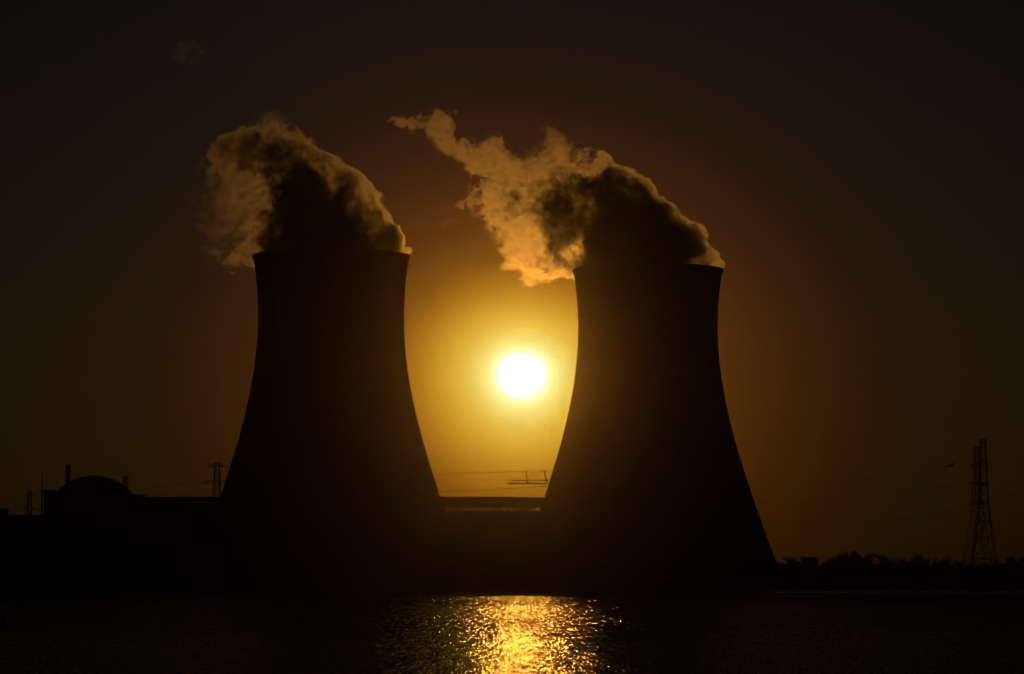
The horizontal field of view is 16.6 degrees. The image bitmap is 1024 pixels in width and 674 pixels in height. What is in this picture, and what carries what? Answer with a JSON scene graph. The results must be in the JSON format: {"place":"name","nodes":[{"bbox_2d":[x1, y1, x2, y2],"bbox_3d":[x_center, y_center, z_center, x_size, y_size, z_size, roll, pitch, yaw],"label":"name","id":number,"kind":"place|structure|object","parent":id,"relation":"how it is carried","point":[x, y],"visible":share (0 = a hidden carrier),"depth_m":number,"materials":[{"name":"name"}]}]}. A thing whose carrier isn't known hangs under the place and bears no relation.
{"place":"outdoors","nodes":[
{"label":"outdoors","id":0,"kind":"place"},
{"bbox_2d":[433,471,545,473],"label":"power line","id":1,"kind":"object","parent":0,"point":[489,472],"visible":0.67,"depth_m":2299.42,"materials":[{"name":"black metal"}]},
{"bbox_2d":[439,486,542,491],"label":"power line","id":2,"kind":"object","parent":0,"point":[488,489],"visible":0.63,"depth_m":2298.61,"materials":[{"name":"black metal"}]},
{"bbox_2d":[0,593,1023,673],"bbox_3d":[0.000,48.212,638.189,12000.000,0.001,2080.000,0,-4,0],"label":"water","id":3,"kind":"structure","parent":0,"point":[513,633],"depth_m":221.96,"materials":[{"name":"black liquid"}]},
{"bbox_2d":[0,583,1023,590],"bbox_3d":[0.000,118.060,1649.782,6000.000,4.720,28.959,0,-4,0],"label":"dike","id":4,"kind":"structure","parent":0,"point":[526,587],"depth_m":1645.53,"materials":[{"name":"stone"}]},
{"bbox_2d":[0,591,1023,592],"bbox_3d":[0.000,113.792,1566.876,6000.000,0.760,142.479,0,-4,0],"label":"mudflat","id":5,"kind":"structure","parent":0,"point":[532,592],"depth_m":1545.42,"materials":[{"name":"black soil"}]},
{"bbox_2d":[0,0,1023,583],"label":"sky","id":6,"kind":"structure","parent":0,"point":[867,166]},
{"label":"ground","id":7,"kind":"structure","parent":0,"visible":0},
{"bbox_2d":[0,509,8,583],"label":"building","id":8,"kind":"structure","parent":7,"relation":"on","point":[3,546],"depth_m":1783.05,"materials":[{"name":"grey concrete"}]},
{"bbox_2d":[8,515,45,583],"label":"storage hall","id":9,"kind":"structure","parent":7,"relation":"on","point":[26,548],"depth_m":1786.80,"materials":[{"name":"metal"}]},
{"bbox_2d":[41,480,42,514],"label":"mast","id":10,"kind":"object","parent":9,"relation":"on","point":[42,498],"visible":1,"depth_m":1790.52,"materials":[{"name":"metal"}]},
{"bbox_2d":[22,491,37,514],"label":"pylon","id":11,"kind":"object","parent":7,"relation":"on","point":[30,497],"visible":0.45,"depth_m":2637.07,"materials":[{"name":"metal"}]},
{"bbox_2d":[65,465,70,482],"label":"chimney","id":12,"kind":"object","parent":7,"relation":"on","point":[67,467],"visible":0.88,"depth_m":1848.49,"materials":[{"name":"grey concrete"}]},
{"bbox_2d":[55,475,132,583],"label":"reactor building","id":13,"kind":"structure","parent":7,"relation":"on","point":[90,529],"depth_m":1800.07,"materials":[{"name":"concrete"}]},
{"bbox_2d":[123,475,127,487],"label":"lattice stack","id":14,"kind":"object","parent":7,"relation":"on","point":[125,483],"visible":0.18,"depth_m":1868.76,"materials":[{"name":"metal"}]},
{"bbox_2d":[125,494,145,583],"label":"service block","id":15,"kind":"structure","parent":7,"relation":"on","point":[135,543],"depth_m":1796.39,"materials":[{"name":"metal"}]},
{"bbox_2d":[145,497,219,583],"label":"turbine hall","id":16,"kind":"structure","parent":7,"relation":"on","point":[176,529],"depth_m":1827.15,"materials":[{"name":"metal"}]},
{"bbox_2d":[153,523,159,535],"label":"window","id":17,"kind":"structure","parent":16,"relation":"in","point":[156,526],"depth_m":1827.05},
{"bbox_2d":[166,523,172,535],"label":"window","id":18,"kind":"structure","parent":16,"relation":"in","point":[169,526],"depth_m":1827.05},
{"bbox_2d":[179,523,185,535],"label":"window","id":19,"kind":"structure","parent":16,"relation":"in","point":[182,529],"depth_m":1827.05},
{"bbox_2d":[193,523,198,535],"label":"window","id":20,"kind":"structure","parent":16,"relation":"in","point":[195,525],"depth_m":1827.05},
{"bbox_2d":[206,523,210,533],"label":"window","id":21,"kind":"structure","parent":16,"relation":"in","point":[207,524],"depth_m":1827.05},
{"bbox_2d":[202,462,226,496],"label":"pylon","id":22,"kind":"object","parent":7,"relation":"on","point":[214,478],"visible":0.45,"depth_m":2039.00,"materials":[{"name":"metal"}]},
{"bbox_2d":[189,248,470,583],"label":"cooling tower","id":23,"kind":"structure","parent":7,"relation":"on","point":[330,478],"depth_m":1734.42,"materials":[{"name":"concrete"}]},
{"bbox_2d":[441,497,543,583],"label":"machine hall","id":24,"kind":"structure","parent":7,"relation":"on","point":[492,544],"depth_m":1897.32,"materials":[{"name":"metal"}]},
{"bbox_2d":[507,470,550,483],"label":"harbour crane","id":25,"kind":"object","parent":7,"relation":"on","point":[544,480],"visible":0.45,"depth_m":2497.35,"materials":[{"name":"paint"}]},
{"bbox_2d":[514,263,782,583],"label":"cooling tower","id":26,"kind":"structure","parent":7,"relation":"on","point":[648,484],"depth_m":1813.20,"materials":[{"name":"concrete"}]},
{"bbox_2d":[778,562,791,583],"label":"tree","id":27,"kind":"object","parent":7,"relation":"on","point":[782,568],"visible":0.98,"depth_m":1843.63,"materials":[{"name":"black plant"}]},
{"bbox_2d":[778,555,797,567],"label":"tree","id":28,"kind":"object","parent":7,"relation":"on","point":[792,560],"visible":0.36,"depth_m":1895.91,"materials":[{"name":"black plant"}]},
{"bbox_2d":[800,557,818,571],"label":"flat roofed building","id":29,"kind":"structure","parent":7,"relation":"on","point":[809,559],"depth_m":1901.17,"materials":[{"name":"grey concrete"}]},
{"bbox_2d":[799,561,819,582],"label":"tree","id":30,"kind":"object","parent":7,"relation":"on","point":[810,564],"visible":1,"depth_m":1855.32,"materials":[{"name":"black plant"}]},
{"bbox_2d":[827,556,842,583],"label":"tree","id":31,"kind":"object","parent":7,"relation":"on","point":[832,561],"visible":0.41,"depth_m":1900.46,"materials":[{"name":"black plant"}]},
{"bbox_2d":[837,552,850,576],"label":"tree","id":32,"kind":"object","parent":7,"relation":"on","point":[844,559],"visible":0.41,"depth_m":1904.32,"materials":[{"name":"black plant"}]},
{"bbox_2d":[847,550,861,573],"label":"tree","id":33,"kind":"object","parent":7,"relation":"on","point":[853,559],"visible":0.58,"depth_m":1894.26,"materials":[{"name":"black plant"}]},
{"bbox_2d":[861,553,880,566],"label":"tree","id":34,"kind":"object","parent":7,"relation":"on","point":[867,558],"visible":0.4,"depth_m":1895.77,"materials":[{"name":"black plant"}]},
{"bbox_2d":[874,554,889,565],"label":"tree","id":35,"kind":"object","parent":7,"relation":"on","point":[883,559],"visible":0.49,"depth_m":1895.21,"materials":[{"name":"black plant"}]},
{"bbox_2d":[884,559,898,574],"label":"tree","id":36,"kind":"object","parent":7,"relation":"on","point":[891,563],"visible":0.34,"depth_m":1884.47,"materials":[{"name":"black plant"}]},
{"bbox_2d":[896,557,905,564],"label":"tree","id":37,"kind":"object","parent":7,"relation":"on","point":[901,560],"visible":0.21,"depth_m":1900.54,"materials":[{"name":"black plant"}]},
{"bbox_2d":[895,561,919,581],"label":"tree","id":38,"kind":"object","parent":7,"relation":"on","point":[908,564],"visible":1,"depth_m":1845.36,"materials":[{"name":"black plant"}]},
{"bbox_2d":[909,553,927,575],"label":"tree","id":39,"kind":"object","parent":7,"relation":"on","point":[917,561],"visible":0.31,"depth_m":1895.09,"materials":[{"name":"black plant"}]},
{"bbox_2d":[920,558,931,567],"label":"tree","id":40,"kind":"object","parent":7,"relation":"on","point":[928,561],"visible":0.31,"depth_m":1904.42,"materials":[{"name":"black plant"}]},
{"bbox_2d":[926,562,946,582],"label":"tree","id":41,"kind":"object","parent":7,"relation":"on","point":[935,568],"visible":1,"depth_m":1843.86,"materials":[{"name":"black plant"}]},
{"bbox_2d":[940,557,951,575],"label":"tree","id":42,"kind":"object","parent":7,"relation":"on","point":[945,562],"visible":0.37,"depth_m":1900.46,"materials":[{"name":"black plant"}]},
{"bbox_2d":[947,560,964,579],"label":"tree","id":43,"kind":"object","parent":7,"relation":"on","point":[957,565],"visible":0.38,"depth_m":1885.37,"materials":[{"name":"black plant"}]},
{"bbox_2d":[963,562,976,578],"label":"tree","id":44,"kind":"object","parent":7,"relation":"on","point":[971,565],"visible":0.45,"depth_m":1875.05,"materials":[{"name":"black plant"}]},
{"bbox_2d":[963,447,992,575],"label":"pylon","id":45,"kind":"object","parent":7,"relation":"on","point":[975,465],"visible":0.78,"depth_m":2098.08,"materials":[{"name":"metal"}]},
{"bbox_2d":[756,487,971,506],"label":"power line","id":46,"kind":"object","parent":45,"relation":"hanging from","point":[855,501],"visible":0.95,"depth_m":2148.97,"materials":[{"name":"black metal"}]},
{"bbox_2d":[764,508,965,523],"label":"power line","id":47,"kind":"object","parent":45,"relation":"hanging from","point":[858,520],"visible":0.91,"depth_m":2131.25,"materials":[{"name":"black metal"}]},
{"bbox_2d":[769,483,965,502],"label":"power line","id":48,"kind":"object","parent":45,"relation":"hanging from","point":[864,496],"visible":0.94,"depth_m":2124.08,"materials":[{"name":"black metal"}]},
{"bbox_2d":[768,463,971,486],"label":"power line","id":49,"kind":"object","parent":45,"relation":"hanging from","point":[863,479],"visible":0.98,"depth_m":2133.54,"materials":[{"name":"black metal"}]},
{"bbox_2d":[971,439,996,566],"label":"pylon","id":50,"kind":"object","parent":7,"relation":"on","point":[986,489],"visible":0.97,"depth_m":1998.75,"materials":[{"name":"metal"}]},
{"bbox_2d":[1003,556,1016,580],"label":"tree","id":51,"kind":"object","parent":7,"relation":"on","point":[1011,560],"visible":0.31,"depth_m":1895.09,"materials":[{"name":"black plant"}]},
{"bbox_2d":[1014,556,1023,574],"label":"tree","id":52,"kind":"object","parent":7,"relation":"on","point":[1021,560],"visible":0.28,"depth_m":1890.20,"materials":[{"name":"black plant"}]}
]}

